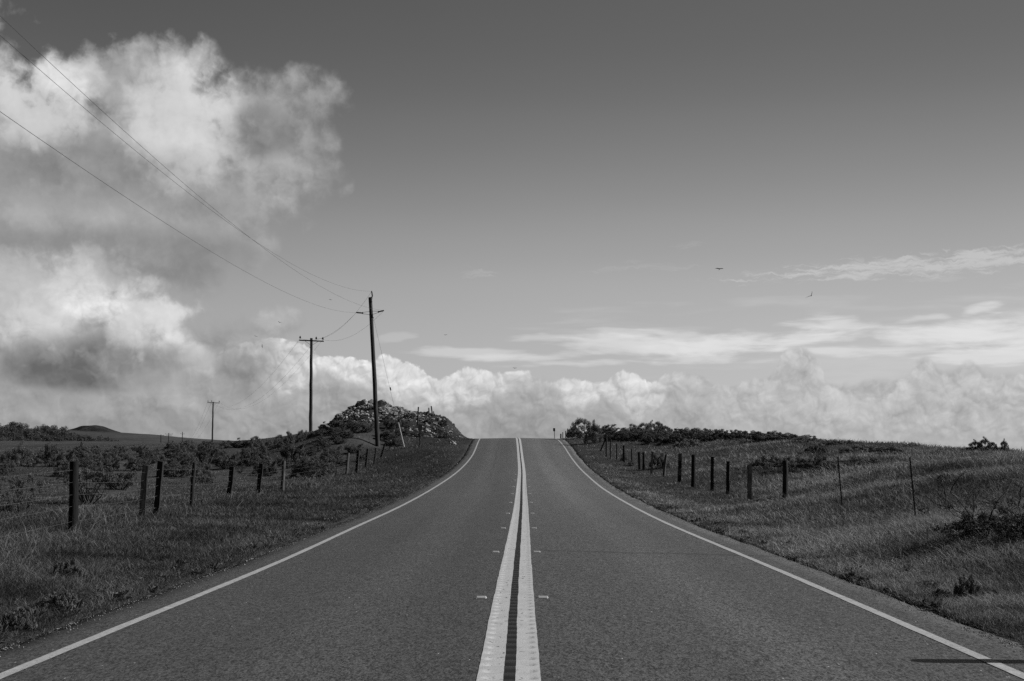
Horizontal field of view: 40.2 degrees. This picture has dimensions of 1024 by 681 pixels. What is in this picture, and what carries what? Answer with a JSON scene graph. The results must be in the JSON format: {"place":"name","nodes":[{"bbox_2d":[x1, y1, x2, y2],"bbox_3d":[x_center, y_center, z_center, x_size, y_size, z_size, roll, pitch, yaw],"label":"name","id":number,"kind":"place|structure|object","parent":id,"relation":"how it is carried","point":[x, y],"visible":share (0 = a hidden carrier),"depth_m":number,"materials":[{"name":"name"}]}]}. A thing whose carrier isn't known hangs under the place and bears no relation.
{"place":"outdoors","nodes":[
{"label":"outdoors","id":0,"kind":"place"},
{"bbox_2d":[69,425,117,431],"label":"wooded hill","id":1,"kind":"structure","parent":0,"point":[96,428],"depth_m":1723.08,"materials":[{"name":"grey plant"}]},
{"bbox_2d":[0,428,230,442],"bbox_3d":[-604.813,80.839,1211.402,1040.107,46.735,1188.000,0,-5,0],"label":"hills","id":2,"kind":"structure","parent":0,"point":[126,437],"depth_m":1036.87,"materials":[{"name":"grey plant"}]},
{"bbox_2d":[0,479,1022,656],"bbox_3d":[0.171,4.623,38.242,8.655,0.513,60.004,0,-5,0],"label":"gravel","id":3,"kind":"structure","parent":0,"point":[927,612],"depth_m":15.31,"materials":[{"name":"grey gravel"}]},
{"bbox_2d":[0,438,1023,680],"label":"road","id":4,"kind":"structure","parent":0,"point":[632,593],"depth_m":13.49,"materials":[{"name":"grey asphalt"}]},
{"bbox_2d":[0,438,480,678],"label":"edge line","id":5,"kind":"object","parent":4,"relation":"on","point":[58,652],"visible":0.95,"depth_m":13.90,"materials":[{"name":"paint"}]},
{"bbox_2d":[476,438,520,680],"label":"line","id":6,"kind":"object","parent":4,"relation":"on","point":[491,665],"visible":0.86,"depth_m":13.08,"materials":[{"name":"paint"}]},
{"bbox_2d":[503,438,522,680],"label":"gap","id":7,"kind":"structure","parent":4,"relation":"on","point":[510,662],"depth_m":13.08,"materials":[{"name":"grey asphalt"}]},
{"bbox_2d":[515,438,540,680],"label":"line","id":8,"kind":"object","parent":4,"relation":"on","point":[527,663],"visible":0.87,"depth_m":13.08,"materials":[{"name":"paint"}]},
{"bbox_2d":[557,439,1023,678],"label":"edge line","id":9,"kind":"object","parent":4,"relation":"on","point":[1013,671],"visible":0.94,"depth_m":13.86,"materials":[{"name":"paint"}]},
{"bbox_2d":[0,406,1023,647],"bbox_3d":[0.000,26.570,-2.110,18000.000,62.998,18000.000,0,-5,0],"label":"ground","id":10,"kind":"structure","parent":0,"point":[31,445],"depth_m":74.14,"materials":[{"name":"grey plant"}]},
{"bbox_2d":[1,457,16,471],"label":"shrub","id":11,"kind":"object","parent":10,"relation":"on","point":[8,463],"visible":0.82,"depth_m":87.22,"materials":[{"name":"grey plant"}]},
{"bbox_2d":[0,606,36,631],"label":"weed","id":12,"kind":"object","parent":10,"relation":"on","point":[25,621],"visible":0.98,"depth_m":12.19,"materials":[{"name":"grey plant"}]},
{"bbox_2d":[6,440,37,466],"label":"shrub","id":13,"kind":"object","parent":10,"relation":"on","point":[23,451],"visible":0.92,"depth_m":98.59,"materials":[{"name":"grey plant"}]},
{"bbox_2d":[0,473,44,513],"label":"shrub","id":14,"kind":"object","parent":10,"relation":"on","point":[10,507],"visible":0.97,"depth_m":33.28,"materials":[{"name":"grey plant"}]},
{"bbox_2d":[25,608,45,618],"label":"weed","id":15,"kind":"object","parent":10,"relation":"on","point":[35,612],"visible":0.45,"depth_m":12.94,"materials":[{"name":"grey plant"}]},
{"bbox_2d":[41,441,61,466],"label":"shrub","id":16,"kind":"object","parent":10,"relation":"on","point":[49,455],"visible":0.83,"depth_m":99.50,"materials":[{"name":"grey plant"}]},
{"bbox_2d":[0,421,118,440],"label":"grove","id":17,"kind":"object","parent":10,"relation":"on","point":[15,430],"visible":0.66,"depth_m":493.38,"materials":[{"name":"black plant"}]},
{"bbox_2d":[35,590,83,610],"bbox_3d":[-4.444,2.572,13.772,0.441,0.231,0.628,2,-5,-27],"label":"weed","id":18,"kind":"object","parent":10,"relation":"on","point":[65,597],"visible":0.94,"depth_m":13.65,"materials":[{"name":"grey plant"}]},
{"bbox_2d":[53,458,73,475],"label":"shrub","id":19,"kind":"object","parent":10,"relation":"on","point":[60,469],"visible":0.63,"depth_m":80.64,"materials":[{"name":"grey plant"}]},
{"bbox_2d":[56,449,75,468],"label":"shrub","id":20,"kind":"object","parent":10,"relation":"on","point":[60,456],"visible":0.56,"depth_m":92.93,"materials":[{"name":"grey plant"}]},
{"bbox_2d":[49,558,88,579],"bbox_3d":[-5.457,2.832,17.241,0.482,0.336,0.344,2,-5,-21],"label":"weed","id":21,"kind":"object","parent":10,"relation":"on","point":[76,569],"visible":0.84,"depth_m":17.19,"materials":[{"name":"grey plant"}]},
{"bbox_2d":[73,442,93,462],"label":"shrub","id":22,"kind":"object","parent":10,"relation":"on","point":[84,451],"visible":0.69,"depth_m":105.56,"materials":[{"name":"grey plant"}]},
{"bbox_2d":[55,465,115,504],"bbox_3d":[-12.742,4.327,41.643,1.811,1.305,1.364,-3,-5,29],"label":"shrub","id":23,"kind":"object","parent":10,"relation":"on","point":[97,480],"visible":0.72,"depth_m":41.57,"materials":[{"name":"grey plant"}]},
{"bbox_2d":[82,460,106,475],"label":"shrub","id":24,"kind":"object","parent":10,"relation":"on","point":[91,462],"visible":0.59,"depth_m":80.67,"materials":[{"name":"grey plant"}]},
{"bbox_2d":[93,451,112,465],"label":"shrub","id":25,"kind":"object","parent":10,"relation":"on","point":[100,457],"visible":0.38,"depth_m":103.77,"materials":[{"name":"grey plant"}]},
{"bbox_2d":[99,447,120,461],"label":"shrub","id":26,"kind":"object","parent":10,"relation":"on","point":[114,457],"visible":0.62,"depth_m":109.52,"materials":[{"name":"grey plant"}]},
{"bbox_2d":[103,458,119,469],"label":"shrub","id":27,"kind":"object","parent":10,"relation":"on","point":[114,466],"visible":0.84,"depth_m":85.62,"materials":[{"name":"grey plant"}]},
{"bbox_2d":[101,470,137,489],"bbox_3d":[-16.615,5.945,59.181,1.331,0.962,1.210,-2,-5,20],"label":"shrub","id":28,"kind":"object","parent":10,"relation":"on","point":[117,482],"visible":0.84,"depth_m":59.14,"materials":[{"name":"grey plant"}]},
{"bbox_2d":[113,444,129,459],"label":"shrub","id":29,"kind":"object","parent":10,"relation":"on","point":[124,450],"visible":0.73,"depth_m":131.39,"materials":[{"name":"grey plant"}]},
{"bbox_2d":[111,591,134,600],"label":"weed","id":30,"kind":"object","parent":10,"relation":"on","point":[119,594],"visible":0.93,"depth_m":14.85,"materials":[{"name":"grey plant"}]},
{"bbox_2d":[124,455,152,470],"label":"shrub","id":31,"kind":"object","parent":10,"relation":"on","point":[137,460],"visible":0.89,"depth_m":85.91,"materials":[{"name":"grey plant"}]},
{"bbox_2d":[136,448,157,464],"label":"shrub","id":32,"kind":"object","parent":10,"relation":"on","point":[149,453],"visible":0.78,"depth_m":116.65,"materials":[{"name":"grey plant"}]},
{"bbox_2d":[162,440,188,457],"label":"shrub","id":33,"kind":"object","parent":10,"relation":"on","point":[168,452],"visible":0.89,"depth_m":136.93,"materials":[{"name":"grey plant"}]},
{"bbox_2d":[163,458,192,477],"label":"shrub","id":34,"kind":"object","parent":10,"relation":"on","point":[169,471],"visible":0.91,"depth_m":80.35,"materials":[{"name":"grey plant"}]},
{"bbox_2d":[180,440,196,451],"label":"shrub","id":35,"kind":"object","parent":10,"relation":"on","point":[193,448],"visible":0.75,"depth_m":145.28,"materials":[{"name":"grey plant"}]},
{"bbox_2d":[180,451,201,465],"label":"shrub","id":36,"kind":"object","parent":10,"relation":"on","point":[185,461],"visible":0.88,"depth_m":116.78,"materials":[{"name":"grey plant"}]},
{"bbox_2d":[189,462,215,483],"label":"shrub","id":37,"kind":"object","parent":10,"relation":"on","point":[204,478],"visible":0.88,"depth_m":74.24,"materials":[{"name":"grey plant"}]},
{"bbox_2d":[194,442,214,463],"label":"shrub","id":38,"kind":"object","parent":10,"relation":"on","point":[201,457],"visible":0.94,"depth_m":118.20,"materials":[{"name":"grey plant"}]},
{"bbox_2d":[0,406,433,536],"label":"barbed wire fence","id":39,"kind":"object","parent":10,"relation":"on","point":[74,482],"visible":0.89,"depth_m":34.36,"materials":[{"name":"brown wood"}]},
{"bbox_2d":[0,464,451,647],"bbox_3d":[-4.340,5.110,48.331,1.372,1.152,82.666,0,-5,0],"label":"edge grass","id":40,"kind":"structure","parent":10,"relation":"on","point":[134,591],"depth_m":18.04,"materials":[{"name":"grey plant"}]},
{"bbox_2d":[212,452,239,468],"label":"shrub","id":41,"kind":"object","parent":10,"relation":"on","point":[217,461],"visible":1,"depth_m":113.51,"materials":[{"name":"grey plant"}]},
{"bbox_2d":[0,409,470,646],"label":"verge grass","id":42,"kind":"structure","parent":10,"relation":"on","point":[133,564],"depth_m":28.85,"materials":[{"name":"grey plant"}]},
{"bbox_2d":[247,436,262,446],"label":"shrub","id":43,"kind":"object","parent":10,"relation":"on","point":[259,441],"visible":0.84,"depth_m":148.17,"materials":[{"name":"grey plant"}]},
{"bbox_2d":[246,442,270,463],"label":"shrub","id":44,"kind":"object","parent":10,"relation":"on","point":[252,456],"visible":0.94,"depth_m":116.14,"materials":[{"name":"grey plant"}]},
{"bbox_2d":[252,455,278,474],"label":"shrub","id":45,"kind":"object","parent":10,"relation":"on","point":[255,467],"visible":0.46,"depth_m":85.32,"materials":[{"name":"grey plant"}]},
{"bbox_2d":[258,458,277,475],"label":"shrub","id":46,"kind":"object","parent":10,"relation":"on","point":[272,469],"visible":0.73,"depth_m":83.29,"materials":[{"name":"grey plant"}]},
{"bbox_2d":[278,457,294,468],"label":"shrub","id":47,"kind":"object","parent":10,"relation":"on","point":[287,460],"visible":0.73,"depth_m":111.50,"materials":[{"name":"grey plant"}]},
{"bbox_2d":[283,431,296,443],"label":"shrub","id":48,"kind":"object","parent":10,"relation":"on","point":[288,439],"visible":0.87,"depth_m":144.55,"materials":[{"name":"grey plant"}]},
{"bbox_2d":[281,440,303,461],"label":"shrub","id":49,"kind":"object","parent":10,"relation":"on","point":[293,447],"visible":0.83,"depth_m":115.63,"materials":[{"name":"grey plant"}]},
{"bbox_2d":[279,442,305,460],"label":"shrub","id":50,"kind":"object","parent":10,"relation":"on","point":[300,446],"visible":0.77,"depth_m":116.07,"materials":[{"name":"grey plant"}]},
{"bbox_2d":[295,430,307,442],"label":"shrub","id":51,"kind":"object","parent":10,"relation":"on","point":[301,437],"visible":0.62,"depth_m":142.14,"materials":[{"name":"grey plant"}]},
{"bbox_2d":[289,455,319,477],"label":"shrub","id":52,"kind":"object","parent":10,"relation":"on","point":[294,472],"visible":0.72,"depth_m":81.95,"materials":[{"name":"grey plant"}]},
{"bbox_2d":[303,445,317,455],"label":"shrub","id":53,"kind":"object","parent":10,"relation":"on","point":[308,453],"visible":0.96,"depth_m":116.92,"materials":[{"name":"grey plant"}]},
{"bbox_2d":[294,457,327,477],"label":"shrub","id":54,"kind":"object","parent":10,"relation":"on","point":[321,473],"visible":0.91,"depth_m":81.54,"materials":[{"name":"grey plant"}]},
{"bbox_2d":[299,336,323,431],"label":"utility pole","id":55,"kind":"object","parent":10,"relation":"on","point":[311,340],"visible":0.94,"depth_m":155.00,"materials":[{"name":"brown wood"}]},
{"bbox_2d":[313,438,331,447],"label":"shrub","id":56,"kind":"object","parent":10,"relation":"on","point":[322,444],"visible":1,"depth_m":118.83,"materials":[{"name":"grey plant"}]},
{"bbox_2d":[319,447,335,466],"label":"shrub","id":57,"kind":"object","parent":10,"relation":"on","point":[330,458],"visible":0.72,"depth_m":108.45,"materials":[{"name":"grey plant"}]},
{"bbox_2d":[322,462,337,472],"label":"shrub","id":58,"kind":"object","parent":10,"relation":"on","point":[328,464],"visible":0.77,"depth_m":91.97,"materials":[{"name":"grey plant"}]},
{"bbox_2d":[326,427,344,437],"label":"shrub","id":59,"kind":"object","parent":10,"relation":"on","point":[333,434],"visible":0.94,"depth_m":122.21,"materials":[{"name":"grey plant"}]},
{"bbox_2d":[332,418,353,428],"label":"shrub","id":60,"kind":"object","parent":10,"relation":"on","point":[339,424],"visible":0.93,"depth_m":129.75,"materials":[{"name":"grey plant"}]},
{"bbox_2d":[338,429,353,438],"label":"shrub","id":61,"kind":"object","parent":10,"relation":"on","point":[348,434],"visible":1,"depth_m":121.40,"materials":[{"name":"grey plant"}]},
{"bbox_2d":[344,443,363,452],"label":"shrub","id":62,"kind":"object","parent":10,"relation":"on","point":[351,449],"visible":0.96,"depth_m":115.65,"materials":[{"name":"grey plant"}]},
{"bbox_2d":[347,421,366,432],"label":"shrub","id":63,"kind":"object","parent":10,"relation":"on","point":[357,426],"visible":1,"depth_m":125.06,"materials":[{"name":"grey plant"}]},
{"bbox_2d":[356,291,382,446],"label":"utility pole","id":64,"kind":"object","parent":10,"relation":"on","point":[375,405],"visible":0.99,"depth_m":122.03,"materials":[{"name":"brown wood"}]},
{"bbox_2d":[1,112,355,312],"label":"power line","id":65,"kind":"object","parent":64,"relation":"attached to","point":[141,207],"visible":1,"depth_m":37.28,"materials":[{"name":"black metal"}]},
{"bbox_2d":[0,35,360,290],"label":"power line","id":66,"kind":"object","parent":64,"relation":"attached to","point":[135,150],"visible":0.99,"depth_m":43.43,"materials":[{"name":"black metal"}]},
{"bbox_2d":[0,16,383,310],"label":"power line","id":67,"kind":"object","parent":64,"relation":"attached to","point":[148,152],"visible":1,"depth_m":44.18,"materials":[{"name":"black metal"}]},
{"bbox_2d":[311,403,462,441],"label":"rubble","id":68,"kind":"object","parent":10,"relation":"on","point":[383,410],"visible":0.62,"depth_m":135.98,"materials":[{"name":"grey stone"}]},
{"bbox_2d":[379,428,402,439],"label":"shrub","id":69,"kind":"object","parent":10,"relation":"on","point":[388,434],"visible":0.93,"depth_m":123.75,"materials":[{"name":"grey plant"}]},
{"bbox_2d":[383,417,402,429],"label":"shrub","id":70,"kind":"object","parent":10,"relation":"on","point":[388,423],"visible":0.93,"depth_m":127.56,"materials":[{"name":"grey plant"}]},
{"bbox_2d":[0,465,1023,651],"bbox_3d":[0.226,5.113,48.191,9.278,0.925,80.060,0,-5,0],"label":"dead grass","id":71,"kind":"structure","parent":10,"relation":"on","point":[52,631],"depth_m":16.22,"materials":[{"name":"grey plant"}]},
{"bbox_2d":[566,417,590,437],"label":"shrub","id":72,"kind":"object","parent":10,"relation":"on","point":[572,432],"visible":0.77,"depth_m":125.43,"materials":[{"name":"grey plant"}]},
{"bbox_2d":[583,419,603,443],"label":"shrub","id":73,"kind":"object","parent":10,"relation":"on","point":[592,433],"visible":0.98,"depth_m":114.20,"materials":[{"name":"grey plant"}]},
{"bbox_2d":[609,429,632,439],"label":"shrub","id":74,"kind":"object","parent":10,"relation":"on","point":[622,436],"visible":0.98,"depth_m":115.04,"materials":[{"name":"grey plant"}]},
{"bbox_2d":[624,428,642,440],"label":"shrub","id":75,"kind":"object","parent":10,"relation":"on","point":[635,433],"visible":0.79,"depth_m":114.65,"materials":[{"name":"grey plant"}]},
{"bbox_2d":[637,429,658,439],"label":"shrub","id":76,"kind":"object","parent":10,"relation":"on","point":[646,431],"visible":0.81,"depth_m":114.09,"materials":[{"name":"grey plant"}]},
{"bbox_2d":[644,434,665,442],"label":"shrub","id":77,"kind":"object","parent":10,"relation":"on","point":[652,439],"visible":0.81,"depth_m":110.99,"materials":[{"name":"grey plant"}]},
{"bbox_2d":[649,451,670,468],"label":"shrub","id":78,"kind":"object","parent":10,"relation":"on","point":[660,461],"visible":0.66,"depth_m":83.72,"materials":[{"name":"grey plant"}]},
{"bbox_2d":[650,421,670,434],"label":"shrub","id":79,"kind":"object","parent":10,"relation":"on","point":[660,426],"visible":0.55,"depth_m":116.64,"materials":[{"name":"grey plant"}]},
{"bbox_2d":[662,432,689,442],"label":"shrub","id":80,"kind":"object","parent":10,"relation":"on","point":[674,437],"visible":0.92,"depth_m":109.46,"materials":[{"name":"grey plant"}]},
{"bbox_2d":[673,438,703,447],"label":"shrub","id":81,"kind":"object","parent":10,"relation":"on","point":[693,443],"visible":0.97,"depth_m":104.39,"materials":[{"name":"grey plant"}]},
{"bbox_2d":[676,427,701,438],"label":"shrub","id":82,"kind":"object","parent":10,"relation":"on","point":[686,432],"visible":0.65,"depth_m":110.30,"materials":[{"name":"grey plant"}]},
{"bbox_2d":[693,432,716,440],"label":"shrub","id":83,"kind":"object","parent":10,"relation":"on","point":[704,436],"visible":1,"depth_m":108.31,"materials":[{"name":"grey plant"}]},
{"bbox_2d":[712,428,739,438],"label":"shrub","id":84,"kind":"object","parent":10,"relation":"on","point":[718,433],"visible":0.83,"depth_m":108.51,"materials":[{"name":"grey plant"}]},
{"bbox_2d":[745,431,774,440],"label":"shrub","id":85,"kind":"object","parent":10,"relation":"on","point":[757,434],"visible":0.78,"depth_m":102.19,"materials":[{"name":"grey plant"}]},
{"bbox_2d":[751,455,782,468],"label":"shrub","id":86,"kind":"object","parent":10,"relation":"on","point":[765,462],"visible":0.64,"depth_m":70.21,"materials":[{"name":"grey plant"}]},
{"bbox_2d":[768,432,798,439],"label":"shrub","id":87,"kind":"object","parent":10,"relation":"on","point":[786,436],"visible":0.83,"depth_m":101.11,"materials":[{"name":"grey plant"}]},
{"bbox_2d":[772,456,812,468],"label":"shrub","id":88,"kind":"object","parent":10,"relation":"on","point":[791,463],"visible":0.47,"depth_m":67.38,"materials":[{"name":"grey plant"}]},
{"bbox_2d":[562,433,1023,642],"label":"meadow grass","id":89,"kind":"structure","parent":10,"relation":"on","point":[881,529],"depth_m":32.71,"materials":[{"name":"grey plant"}]},
{"bbox_2d":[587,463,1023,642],"bbox_3d":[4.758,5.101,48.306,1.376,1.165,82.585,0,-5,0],"label":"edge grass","id":90,"kind":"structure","parent":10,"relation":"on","point":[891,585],"depth_m":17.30,"materials":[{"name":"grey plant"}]},
{"bbox_2d":[792,435,821,440],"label":"shrub","id":91,"kind":"object","parent":10,"relation":"on","point":[805,438],"visible":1,"depth_m":94.05,"materials":[{"name":"grey plant"}]},
{"bbox_2d":[600,436,1023,519],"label":"wire fence","id":92,"kind":"object","parent":10,"relation":"on","point":[749,478],"visible":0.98,"depth_m":54.74,"materials":[{"name":"metal"}]},
{"bbox_2d":[795,455,830,469],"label":"shrub","id":93,"kind":"object","parent":10,"relation":"on","point":[800,463],"visible":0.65,"depth_m":65.28,"materials":[{"name":"grey plant"}]},
{"bbox_2d":[804,443,827,451],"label":"shrub","id":94,"kind":"object","parent":10,"relation":"on","point":[822,448],"visible":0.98,"depth_m":85.51,"materials":[{"name":"grey plant"}]},
{"bbox_2d":[816,459,848,469],"bbox_3d":[14.524,5.675,63.482,1.474,0.571,1.679,-4,-6,39],"label":"shrub","id":95,"kind":"object","parent":10,"relation":"on","point":[833,463],"visible":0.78,"depth_m":63.30,"materials":[{"name":"grey plant"}]},
{"bbox_2d":[839,457,871,466],"bbox_3d":[15.633,5.598,64.072,1.849,0.509,1.540,0,-5,2],"label":"shrub","id":96,"kind":"object","parent":10,"relation":"on","point":[854,461],"visible":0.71,"depth_m":63.88,"materials":[{"name":"grey plant"}]},
{"bbox_2d":[838,444,883,451],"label":"shrub","id":97,"kind":"object","parent":10,"relation":"on","point":[855,447],"visible":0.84,"depth_m":83.72,"materials":[{"name":"grey plant"}]},
{"bbox_2d":[867,447,905,452],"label":"shrub","id":98,"kind":"object","parent":10,"relation":"on","point":[891,449],"visible":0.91,"depth_m":80.55,"materials":[{"name":"grey plant"}]},
{"bbox_2d":[920,599,947,608],"bbox_3d":[4.230,2.614,13.899,0.268,0.105,0.238,2,-5,-20],"label":"weed","id":99,"kind":"object","parent":10,"relation":"on","point":[936,603],"visible":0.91,"depth_m":13.89,"materials":[{"name":"grey plant"}]},
{"bbox_2d":[930,588,949,596],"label":"weed","id":100,"kind":"object","parent":10,"relation":"on","point":[937,590],"visible":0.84,"depth_m":15.12,"materials":[{"name":"grey plant"}]},
{"bbox_2d":[953,574,981,598],"bbox_3d":[4.848,2.646,14.886,0.286,0.343,0.407,-3,-5,34],"label":"weed","id":101,"kind":"object","parent":10,"relation":"on","point":[969,585],"visible":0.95,"depth_m":14.84,"materials":[{"name":"black plant"}]},
{"bbox_2d":[915,464,1023,544],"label":"dead bush","id":102,"kind":"object","parent":10,"relation":"on","point":[963,523],"visible":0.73,"depth_m":19.60,"materials":[{"name":"black plant"}]},
{"bbox_2d":[966,439,982,449],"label":"bush","id":103,"kind":"object","parent":10,"relation":"on","point":[974,443],"visible":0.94,"depth_m":82.66,"materials":[{"name":"grey plant"}]},
{"bbox_2d":[977,436,994,450],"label":"bush","id":104,"kind":"object","parent":10,"relation":"on","point":[988,445],"visible":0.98,"depth_m":82.64,"materials":[{"name":"grey plant"}]},
{"bbox_2d":[968,475,1023,540],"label":"dead bush","id":105,"kind":"object","parent":10,"relation":"on","point":[1017,533],"visible":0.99,"depth_m":18.68,"materials":[{"name":"black plant"}]},
{"bbox_2d":[0,0,1023,450],"label":"sky","id":106,"kind":"structure","parent":0,"point":[554,192],"materials":[{"name":"grey"}]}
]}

